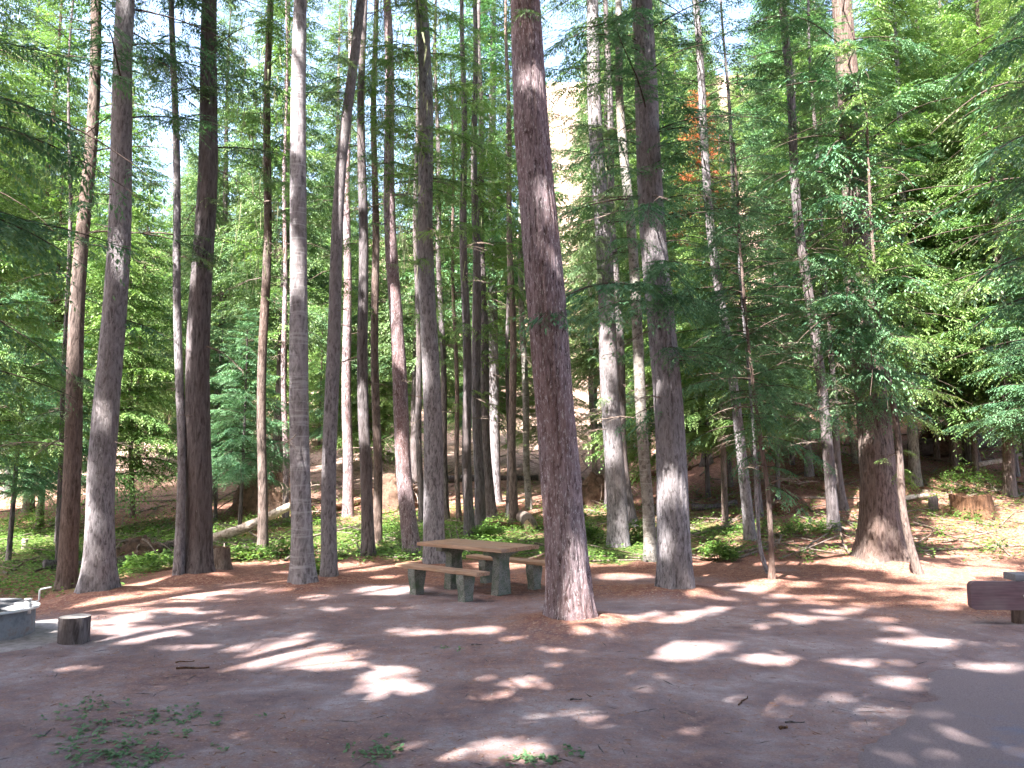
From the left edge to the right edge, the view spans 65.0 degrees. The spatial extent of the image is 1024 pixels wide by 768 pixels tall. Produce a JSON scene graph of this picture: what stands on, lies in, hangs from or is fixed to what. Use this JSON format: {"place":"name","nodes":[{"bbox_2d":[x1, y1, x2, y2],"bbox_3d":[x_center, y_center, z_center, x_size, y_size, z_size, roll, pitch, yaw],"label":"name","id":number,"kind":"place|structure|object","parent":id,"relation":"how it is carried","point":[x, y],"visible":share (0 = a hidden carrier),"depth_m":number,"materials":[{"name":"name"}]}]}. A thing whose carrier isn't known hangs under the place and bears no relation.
{"place":"outdoors","nodes":[
{"label":"outdoors","id":0,"kind":"place"},
{"bbox_2d":[0,0,971,235],"label":"sky","id":1,"kind":"structure","parent":0,"point":[556,60],"materials":[{"name":"white"}]},
{"bbox_2d":[0,75,1023,767],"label":"ground","id":2,"kind":"structure","parent":0,"point":[612,627],"depth_m":9.15,"materials":[{"name":"brown soil"}]},
{"bbox_2d":[0,0,66,352],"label":"conifer","id":3,"kind":"object","parent":2,"relation":"on","point":[5,3],"visible":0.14,"depth_m":26.58,"materials":[{"name":"plant"}]},
{"bbox_2d":[0,32,87,482],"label":"conifer","id":4,"kind":"object","parent":2,"relation":"on","point":[13,319],"visible":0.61,"depth_m":17.53,"materials":[{"name":"green plant"}]},
{"bbox_2d":[0,271,90,562],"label":"conifer","id":5,"kind":"object","parent":2,"relation":"on","point":[15,490],"visible":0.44,"depth_m":19.88,"materials":[{"name":"green plant"}]},
{"bbox_2d":[0,619,93,652],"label":"ash ground","id":6,"kind":"structure","parent":2,"relation":"on","point":[44,632],"depth_m":9.85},
{"bbox_2d":[0,586,51,640],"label":"fire ring","id":7,"kind":"object","parent":6,"relation":"on","point":[17,617],"visible":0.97,"depth_m":9.97,"materials":[{"name":"metal"}]},
{"bbox_2d":[0,0,100,496],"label":"conifer","id":8,"kind":"object","parent":2,"relation":"on","point":[29,4],"visible":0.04,"depth_m":34.53,"materials":[{"name":"plant"}]},
{"bbox_2d":[0,324,119,542],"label":"conifer","id":9,"kind":"object","parent":2,"relation":"on","point":[83,481],"visible":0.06,"depth_m":22.82,"materials":[{"name":"plant"}]},
{"bbox_2d":[1,0,131,560],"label":"conifer","id":10,"kind":"object","parent":2,"relation":"on","point":[60,475],"visible":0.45,"depth_m":19.78,"materials":[{"name":"green plant"}]},
{"bbox_2d":[0,0,139,512],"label":"conifer","id":11,"kind":"object","parent":2,"relation":"on","point":[73,121],"visible":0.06,"depth_m":30.27,"materials":[{"name":"green plant"}]},
{"bbox_2d":[0,129,140,528],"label":"conifer","id":12,"kind":"object","parent":2,"relation":"on","point":[59,203],"visible":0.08,"depth_m":26.36,"materials":[{"name":"green plant"}]},
{"bbox_2d":[57,614,90,644],"bbox_3d":[-5.325,3.040,9.769,0.354,0.425,0.356,0,-6,0],"label":"log seat","id":13,"kind":"object","parent":2,"relation":"on","point":[73,629],"visible":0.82,"depth_m":9.64,"materials":[{"name":"grey wood"}]},
{"bbox_2d":[0,3,172,414],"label":"conifer","id":14,"kind":"object","parent":2,"relation":"on","point":[23,233],"visible":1,"depth_m":10.28,"materials":[{"name":"green plant"}]},
{"bbox_2d":[0,41,187,519],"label":"conifer","id":15,"kind":"object","parent":2,"relation":"on","point":[130,411],"visible":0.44,"depth_m":24.48,"materials":[{"name":"green plant"}]},
{"bbox_2d":[33,694,157,762],"bbox_3d":[-3.410,2.786,6.629,0.963,0.078,1.908,5,-8,-41],"label":"weed patch","id":16,"kind":"object","parent":2,"relation":"on","point":[80,730],"visible":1,"depth_m":6.36,"materials":[{"name":"green plant"}]},
{"bbox_2d":[0,0,242,590],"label":"conifer","id":17,"kind":"object","parent":2,"relation":"on","point":[67,573],"visible":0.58,"depth_m":15.00,"materials":[{"name":"brown plant"}]},
{"bbox_2d":[0,0,266,593],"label":"conifer","id":18,"kind":"object","parent":2,"relation":"on","point":[99,571],"visible":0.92,"depth_m":13.98,"materials":[{"name":"grey plant"}]},
{"bbox_2d":[84,76,183,517],"bbox_3d":[-13.187,-3.180,28.091,3.379,16.314,3.215,2,-6,-20],"label":"conifer","id":19,"kind":"object","parent":2,"relation":"on","point":[133,511],"visible":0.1,"depth_m":27.70,"materials":[{"name":"green plant"}]},
{"bbox_2d":[115,535,173,564],"bbox_3d":[-9.079,4.035,19.291,1.550,0.749,1.738,6,-8,-43],"label":"root wad","id":20,"kind":"object","parent":2,"relation":"on","point":[137,544],"visible":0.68,"depth_m":19.42,"materials":[{"name":"wood"}]},
{"bbox_2d":[65,733,228,767],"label":"weed patch","id":21,"kind":"object","parent":2,"relation":"on","point":[145,750],"visible":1,"depth_m":5.88,"materials":[{"name":"green plant"}]},
{"bbox_2d":[122,549,173,570],"bbox_3d":[-7.697,3.808,17.312,1.480,0.517,1.105,0,-6,0],"label":"bush","id":22,"kind":"object","parent":2,"relation":"on","point":[157,558],"visible":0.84,"depth_m":17.15,"materials":[{"name":"green plant"}]},
{"bbox_2d":[118,157,183,463],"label":"conifer","id":23,"kind":"object","parent":2,"relation":"on","point":[166,223],"visible":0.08,"depth_m":40.45,"materials":[{"name":"plant"}]},
{"bbox_2d":[81,698,266,737],"bbox_3d":[-2.910,2.788,6.707,1.458,0.062,0.943,-3,-6,24],"label":"weed patch","id":24,"kind":"object","parent":2,"relation":"on","point":[156,715],"visible":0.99,"depth_m":6.66,"materials":[{"name":"green plant"}]},
{"bbox_2d":[99,0,263,575],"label":"conifer","id":25,"kind":"object","parent":2,"relation":"on","point":[179,558],"visible":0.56,"depth_m":15.65,"materials":[{"name":"plant"}]},
{"bbox_2d":[127,104,237,429],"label":"conifer","id":26,"kind":"object","parent":2,"relation":"on","point":[188,198],"visible":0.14,"depth_m":35.88,"materials":[{"name":"green plant"}]},
{"bbox_2d":[153,306,280,520],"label":"conifer","id":27,"kind":"object","parent":2,"relation":"on","point":[218,362],"visible":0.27,"depth_m":27.01,"materials":[{"name":"plant"}]},
{"bbox_2d":[147,0,289,498],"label":"conifer","id":28,"kind":"object","parent":2,"relation":"on","point":[222,304],"visible":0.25,"depth_m":32.26,"materials":[{"name":"green plant"}]},
{"bbox_2d":[106,0,333,573],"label":"conifer","id":29,"kind":"object","parent":2,"relation":"on","point":[199,556],"visible":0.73,"depth_m":15.70,"materials":[{"name":"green plant"}]},
{"bbox_2d":[174,304,290,524],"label":"conifer","id":30,"kind":"object","parent":2,"relation":"on","point":[243,470],"visible":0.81,"depth_m":23.93,"materials":[{"name":"green plant"}]},
{"bbox_2d":[172,0,329,549],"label":"conifer","id":31,"kind":"object","parent":2,"relation":"on","point":[267,252],"visible":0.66,"depth_m":19.56,"materials":[{"name":"green plant"}]},
{"bbox_2d":[212,469,319,515],"bbox_3d":[-8.436,4.050,27.750,4.789,2.370,2.789,0,-6,0],"label":"root wad","id":32,"kind":"object","parent":2,"relation":"on","point":[250,500],"visible":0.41,"depth_m":27.38,"materials":[{"name":"wood"}]},
{"bbox_2d":[213,484,320,543],"bbox_3d":[-6.587,3.465,21.351,3.232,1.698,0.859,0,-6,-3],"label":"fallen log","id":33,"kind":"object","parent":2,"relation":"on","point":[242,528],"visible":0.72,"depth_m":21.28,"materials":[{"name":"brown wood"}]},
{"bbox_2d":[223,0,329,517],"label":"conifer","id":34,"kind":"object","parent":2,"relation":"on","point":[283,311],"visible":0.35,"depth_m":26.51,"materials":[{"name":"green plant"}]},
{"bbox_2d":[184,0,370,472],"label":"conifer","id":35,"kind":"object","parent":2,"relation":"on","point":[318,322],"visible":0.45,"depth_m":30.09,"materials":[{"name":"green plant"}]},
{"bbox_2d":[256,0,348,583],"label":"conifer","id":36,"kind":"object","parent":2,"relation":"on","point":[302,568],"visible":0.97,"depth_m":14.54,"materials":[{"name":"grey plant"}]},
{"bbox_2d":[288,304,341,447],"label":"conifer","id":37,"kind":"object","parent":2,"relation":"on","point":[318,424],"visible":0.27,"depth_m":43.82,"materials":[{"name":"plant"}]},
{"bbox_2d":[278,0,384,333],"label":"conifer","id":38,"kind":"object","parent":2,"relation":"on","point":[340,51],"visible":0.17,"depth_m":42.24,"materials":[{"name":"plant"}]},
{"bbox_2d":[308,0,393,516],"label":"conifer","id":39,"kind":"object","parent":2,"relation":"on","point":[348,488],"visible":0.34,"depth_m":26.37,"materials":[{"name":"green plant"}]},
{"bbox_2d":[289,0,422,576],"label":"conifer","id":40,"kind":"object","parent":2,"relation":"on","point":[328,564],"visible":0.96,"depth_m":15.44,"materials":[{"name":"plant"}]},
{"bbox_2d":[283,0,436,555],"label":"conifer","id":41,"kind":"object","parent":2,"relation":"on","point":[367,534],"visible":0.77,"depth_m":18.84,"materials":[{"name":"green plant"}]},
{"bbox_2d":[308,148,423,485],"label":"conifer","id":42,"kind":"object","parent":2,"relation":"on","point":[388,420],"visible":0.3,"depth_m":32.51,"materials":[{"name":"plant"}]},
{"bbox_2d":[316,0,433,544],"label":"conifer","id":43,"kind":"object","parent":2,"relation":"on","point":[376,419],"visible":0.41,"depth_m":21.28,"materials":[{"name":"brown plant"}]},
{"bbox_2d":[309,0,477,552],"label":"conifer","id":44,"kind":"object","parent":2,"relation":"on","point":[408,520],"visible":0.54,"depth_m":19.55,"materials":[{"name":"plant"}]},
{"bbox_2d":[337,473,450,509],"bbox_3d":[-4.232,4.029,28.372,3.076,1.772,2.977,-5,-8,42],"label":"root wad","id":45,"kind":"object","parent":2,"relation":"on","point":[390,495],"visible":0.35,"depth_m":28.65,"materials":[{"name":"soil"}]},
{"bbox_2d":[351,1,471,484],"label":"conifer","id":46,"kind":"object","parent":2,"relation":"on","point":[384,326],"visible":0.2,"depth_m":30.38,"materials":[{"name":"green plant"}]},
{"bbox_2d":[377,6,469,522],"bbox_3d":[-2.902,-5.267,25.590,3.127,19.950,2.834,2,-6,-15],"label":"conifer","id":47,"kind":"object","parent":2,"relation":"on","point":[420,480],"visible":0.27,"depth_m":25.16,"materials":[{"name":"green plant"}]},
{"bbox_2d":[383,228,471,416],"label":"conifer","id":48,"kind":"object","parent":2,"relation":"on","point":[449,396],"visible":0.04,"depth_m":37.91,"materials":[{"name":"plant"}]},
{"bbox_2d":[340,0,517,563],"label":"conifer","id":49,"kind":"object","parent":2,"relation":"on","point":[433,514],"visible":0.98,"depth_m":17.55,"materials":[{"name":"green plant"}]},
{"bbox_2d":[394,0,472,518],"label":"conifer","id":50,"kind":"object","parent":2,"relation":"on","point":[438,147],"visible":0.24,"depth_m":25.65,"materials":[{"name":"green plant"}]},
{"bbox_2d":[395,562,489,601],"bbox_3d":[-1.159,3.288,13.006,1.896,0.629,0.286,-5,-8,40],"label":"picnic bench","id":51,"kind":"object","parent":2,"relation":"on","point":[465,580],"visible":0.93,"depth_m":12.82,"materials":[{"name":"brown wood"}]},
{"bbox_2d":[412,59,495,520],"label":"conifer","id":52,"kind":"object","parent":2,"relation":"on","point":[454,341],"visible":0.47,"depth_m":25.17,"materials":[{"name":"green plant"}]},
{"bbox_2d":[395,0,518,535],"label":"conifer","id":53,"kind":"object","parent":2,"relation":"on","point":[468,510],"visible":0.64,"depth_m":22.71,"materials":[{"name":"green plant"}]},
{"bbox_2d":[404,0,522,530],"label":"conifer","id":54,"kind":"object","parent":2,"relation":"on","point":[479,505],"visible":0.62,"depth_m":23.31,"materials":[{"name":"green plant"}]},
{"bbox_2d":[417,538,538,595],"bbox_3d":[-0.600,3.192,13.674,1.956,0.950,0.972,-5,-8,40],"label":"picnic table","id":55,"kind":"object","parent":2,"relation":"on","point":[500,553],"visible":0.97,"depth_m":13.36,"materials":[{"name":"brown wood"}]},
{"bbox_2d":[439,0,523,517],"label":"conifer","id":56,"kind":"object","parent":2,"relation":"on","point":[490,505],"visible":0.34,"depth_m":26.10,"materials":[{"name":"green plant"}]},
{"bbox_2d":[459,223,535,428],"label":"conifer","id":57,"kind":"object","parent":2,"relation":"on","point":[501,382],"visible":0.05,"depth_m":36.07,"materials":[{"name":"plant"}]},
{"bbox_2d":[401,0,597,502],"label":"conifer","id":58,"kind":"object","parent":2,"relation":"on","point":[491,22],"visible":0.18,"depth_m":30.72,"materials":[{"name":"green plant"}]},
{"bbox_2d":[472,88,526,517],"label":"conifer","id":59,"kind":"object","parent":2,"relation":"on","point":[507,350],"visible":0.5,"depth_m":26.33,"materials":[{"name":"green plant"}]},
{"bbox_2d":[466,554,544,589],"bbox_3d":[-0.041,3.421,14.307,1.900,0.629,0.286,-5,-8,40],"label":"picnic bench","id":60,"kind":"object","parent":2,"relation":"on","point":[533,570],"visible":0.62,"depth_m":13.99,"materials":[{"name":"concrete"}]},
{"bbox_2d":[0,415,1023,597],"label":"ground cover","id":61,"kind":"object","parent":2,"relation":"on","point":[162,531],"visible":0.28,"depth_m":21.47,"materials":[{"name":"green plant"}]},
{"bbox_2d":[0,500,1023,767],"bbox_3d":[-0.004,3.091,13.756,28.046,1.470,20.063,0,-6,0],"label":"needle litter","id":62,"kind":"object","parent":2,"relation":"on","point":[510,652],"visible":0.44,"depth_m":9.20,"materials":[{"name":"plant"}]},
{"bbox_2d":[0,575,1023,767],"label":"pebbles","id":63,"kind":"object","parent":2,"relation":"on","point":[514,672],"visible":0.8,"depth_m":8.31,"materials":[{"name":"stone"}]},
{"bbox_2d":[0,280,1023,767],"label":"fallen branches","id":64,"kind":"object","parent":2,"relation":"on","point":[692,526],"depth_m":21.31,"materials":[{"name":"brown wood"}]},
{"bbox_2d":[467,0,568,522],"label":"conifer","id":65,"kind":"object","parent":2,"relation":"on","point":[511,288],"visible":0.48,"depth_m":24.97,"materials":[{"name":"brown plant"}]},
{"bbox_2d":[485,4,557,509],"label":"conifer","id":66,"kind":"object","parent":2,"relation":"on","point":[526,454],"visible":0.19,"depth_m":27.27,"materials":[{"name":"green plant"}]},
{"bbox_2d":[490,0,598,620],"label":"conifer","id":67,"kind":"object","parent":2,"relation":"on","point":[569,594],"visible":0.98,"depth_m":10.96,"materials":[{"name":"red plant"}]},
{"bbox_2d":[500,322,597,451],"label":"conifer","id":68,"kind":"object","parent":2,"relation":"on","point":[578,402],"visible":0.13,"depth_m":33.84,"materials":[{"name":"green plant"}]},
{"bbox_2d":[559,77,603,474],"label":"conifer","id":69,"kind":"object","parent":2,"relation":"on","point":[593,426],"visible":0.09,"depth_m":34.84,"materials":[{"name":"green plant"}]},
{"bbox_2d":[528,0,650,508],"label":"conifer","id":70,"kind":"object","parent":2,"relation":"on","point":[588,357],"visible":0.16,"depth_m":28.29,"materials":[{"name":"plant"}]},
{"bbox_2d":[505,0,686,547],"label":"conifer","id":71,"kind":"object","parent":2,"relation":"on","point":[617,519],"visible":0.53,"depth_m":20.10,"materials":[{"name":"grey plant"}]},
{"bbox_2d":[506,0,711,561],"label":"conifer","id":72,"kind":"object","parent":2,"relation":"on","point":[649,540],"visible":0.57,"depth_m":17.83,"materials":[{"name":"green plant"}]},
{"bbox_2d":[550,0,678,526],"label":"conifer","id":73,"kind":"object","parent":2,"relation":"on","point":[632,515],"visible":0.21,"depth_m":23.94,"materials":[{"name":"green plant"}]},
{"bbox_2d":[581,472,654,507],"bbox_3d":[3.072,3.707,28.098,3.788,1.350,1.552,0,-6,0],"label":"root wad","id":74,"kind":"object","parent":2,"relation":"on","point":[593,486],"visible":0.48,"depth_m":27.93,"materials":[{"name":"soil"}]},
{"bbox_2d":[506,0,793,589],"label":"conifer","id":75,"kind":"object","parent":2,"relation":"on","point":[674,566],"visible":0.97,"depth_m":13.63,"materials":[{"name":"green plant"}]},
{"bbox_2d":[581,54,751,487],"bbox_3d":[4.941,-3.290,25.896,5.498,15.408,5.548,-1,-6,7],"label":"conifer","id":76,"kind":"object","parent":2,"relation":"on","point":[630,450],"visible":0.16,"depth_m":25.63,"materials":[{"name":"green plant"}]},
{"bbox_2d":[646,0,762,444],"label":"conifer","id":77,"kind":"object","parent":2,"relation":"on","point":[710,67],"visible":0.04,"depth_m":33.68,"materials":[{"name":"plant"}]},
{"bbox_2d":[670,84,749,466],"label":"conifer","id":78,"kind":"object","parent":2,"relation":"on","point":[702,463],"visible":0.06,"depth_m":31.81,"materials":[{"name":"green plant"}]},
{"bbox_2d":[697,540,742,561],"bbox_3d":[4.580,3.709,17.766,0.999,0.510,0.835,0,-6,0],"label":"bush","id":79,"kind":"object","parent":2,"relation":"on","point":[725,552],"visible":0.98,"depth_m":17.66,"materials":[{"name":"green plant"}]},
{"bbox_2d":[613,0,831,540],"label":"conifer","id":80,"kind":"object","parent":2,"relation":"on","point":[749,528],"visible":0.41,"depth_m":20.70,"materials":[{"name":"green plant"}]},
{"bbox_2d":[651,154,803,521],"bbox_3d":[6.055,-1.283,23.120,4.531,11.145,4.278,-2,-6,22],"label":"conifer","id":81,"kind":"object","parent":2,"relation":"on","point":[724,494],"visible":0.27,"depth_m":22.86,"materials":[{"name":"green plant"}]},
{"bbox_2d":[670,0,832,517],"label":"conifer","id":82,"kind":"object","parent":2,"relation":"on","point":[726,139],"visible":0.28,"depth_m":23.59,"materials":[{"name":"green plant"}]},
{"bbox_2d":[678,72,831,573],"bbox_3d":[4.767,-1.081,15.806,2.687,10.308,2.703,-3,-6,24],"label":"sapling","id":83,"kind":"object","parent":2,"relation":"on","point":[756,482],"visible":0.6,"depth_m":15.92,"materials":[{"name":"green plant"}]},
{"bbox_2d":[659,51,855,579],"bbox_3d":[4.615,-1.289,15.037,3.181,10.562,2.743,-3,-7,29],"label":"sapling","id":84,"kind":"object","parent":2,"relation":"on","point":[768,389],"visible":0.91,"depth_m":14.92,"materials":[{"name":"green plant"}]},
{"bbox_2d":[707,243,842,499],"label":"conifer","id":85,"kind":"object","parent":2,"relation":"on","point":[803,424],"visible":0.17,"depth_m":24.85,"materials":[{"name":"plant"}]},
{"bbox_2d":[723,0,841,282],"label":"conifer","id":86,"kind":"object","parent":2,"relation":"on","point":[762,59],"visible":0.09,"depth_m":35.64,"materials":[{"name":"plant"}]},
{"bbox_2d":[695,0,902,530],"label":"conifer","id":87,"kind":"object","parent":2,"relation":"on","point":[832,507],"visible":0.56,"depth_m":21.23,"materials":[{"name":"green plant"}]},
{"bbox_2d":[732,38,902,476],"bbox_3d":[9.961,-4.479,28.059,5.762,16.004,5.710,3,-7,-28],"label":"conifer","id":88,"kind":"object","parent":2,"relation":"on","point":[809,470],"visible":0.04,"depth_m":28.32,"materials":[{"name":"plant"}]},
{"bbox_2d":[738,0,898,510],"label":"conifer","id":89,"kind":"object","parent":2,"relation":"on","point":[842,500],"visible":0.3,"depth_m":23.15,"materials":[{"name":"green plant"}]},
{"bbox_2d":[743,88,932,418],"bbox_3d":[9.906,-3.032,25.300,5.228,13.622,5.538,0,-6,3],"label":"conifer","id":90,"kind":"object","parent":2,"relation":"on","point":[833,324],"visible":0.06,"depth_m":25.17,"materials":[{"name":"plant"}]},
{"bbox_2d":[712,0,1023,563],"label":"conifer","id":91,"kind":"object","parent":2,"relation":"on","point":[879,538],"visible":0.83,"depth_m":16.88,"materials":[{"name":"green plant"}]},
{"bbox_2d":[784,0,995,574],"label":"sapling","id":92,"kind":"object","parent":2,"relation":"on","point":[901,476],"visible":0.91,"depth_m":15.72,"materials":[{"name":"green plant"}]},
{"bbox_2d":[815,193,972,430],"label":"conifer","id":93,"kind":"object","parent":2,"relation":"on","point":[957,383],"visible":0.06,"depth_m":26.08,"materials":[{"name":"plant"}]},
{"bbox_2d":[797,0,1023,486],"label":"conifer","id":94,"kind":"object","parent":2,"relation":"on","point":[914,465],"visible":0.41,"depth_m":25.93,"materials":[{"name":"green plant"}]},
{"bbox_2d":[879,0,977,466],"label":"conifer","id":95,"kind":"object","parent":2,"relation":"on","point":[953,459],"visible":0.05,"depth_m":28.81,"materials":[{"name":"green plant"}]},
{"bbox_2d":[873,0,999,465],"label":"conifer","id":96,"kind":"object","parent":2,"relation":"on","point":[966,452],"visible":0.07,"depth_m":28.80,"materials":[{"name":"green plant"}]},
{"bbox_2d":[857,662,1023,767],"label":"parking pad","id":97,"kind":"object","parent":2,"relation":"on","point":[980,724],"visible":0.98,"depth_m":6.48,"materials":[{"name":"concrete"}]},
{"bbox_2d":[883,0,1023,497],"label":"conifer","id":98,"kind":"object","parent":2,"relation":"on","point":[1009,488],"visible":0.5,"depth_m":25.01,"materials":[{"name":"green plant"}]},
{"bbox_2d":[901,139,1019,478],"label":"conifer","id":99,"kind":"object","parent":2,"relation":"on","point":[974,454],"visible":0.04,"depth_m":26.73,"materials":[{"name":"plant"}]},
{"bbox_2d":[908,0,1023,380],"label":"conifer","id":100,"kind":"object","parent":2,"relation":"on","point":[980,165],"visible":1,"depth_m":11.52,"materials":[{"name":"green plant"}]},
{"bbox_2d":[922,0,1023,466],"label":"conifer","id":101,"kind":"object","parent":2,"relation":"on","point":[968,406],"visible":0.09,"depth_m":26.35,"materials":[{"name":"plant"}]},
{"bbox_2d":[948,493,999,520],"bbox_3d":[12.573,3.334,21.938,1.249,0.726,1.397,-6,-8,44],"label":"stump","id":102,"kind":"object","parent":2,"relation":"on","point":[967,504],"visible":0.91,"depth_m":21.51,"materials":[{"name":"red wood"}]},
{"bbox_2d":[925,0,1023,331],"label":"conifer","id":103,"kind":"object","parent":2,"relation":"on","point":[1015,131],"visible":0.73,"depth_m":18.64,"materials":[{"name":"green plant"}]},
{"bbox_2d":[943,201,1023,454],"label":"conifer","id":104,"kind":"object","parent":2,"relation":"on","point":[1018,401],"visible":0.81,"depth_m":22.67,"materials":[{"name":"plant"}]},
{"bbox_2d":[967,572,1023,623],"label":"wooden barrier","id":105,"kind":"object","parent":2,"relation":"on","point":[995,595],"visible":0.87,"depth_m":10.78,"materials":[{"name":"brown wood"}]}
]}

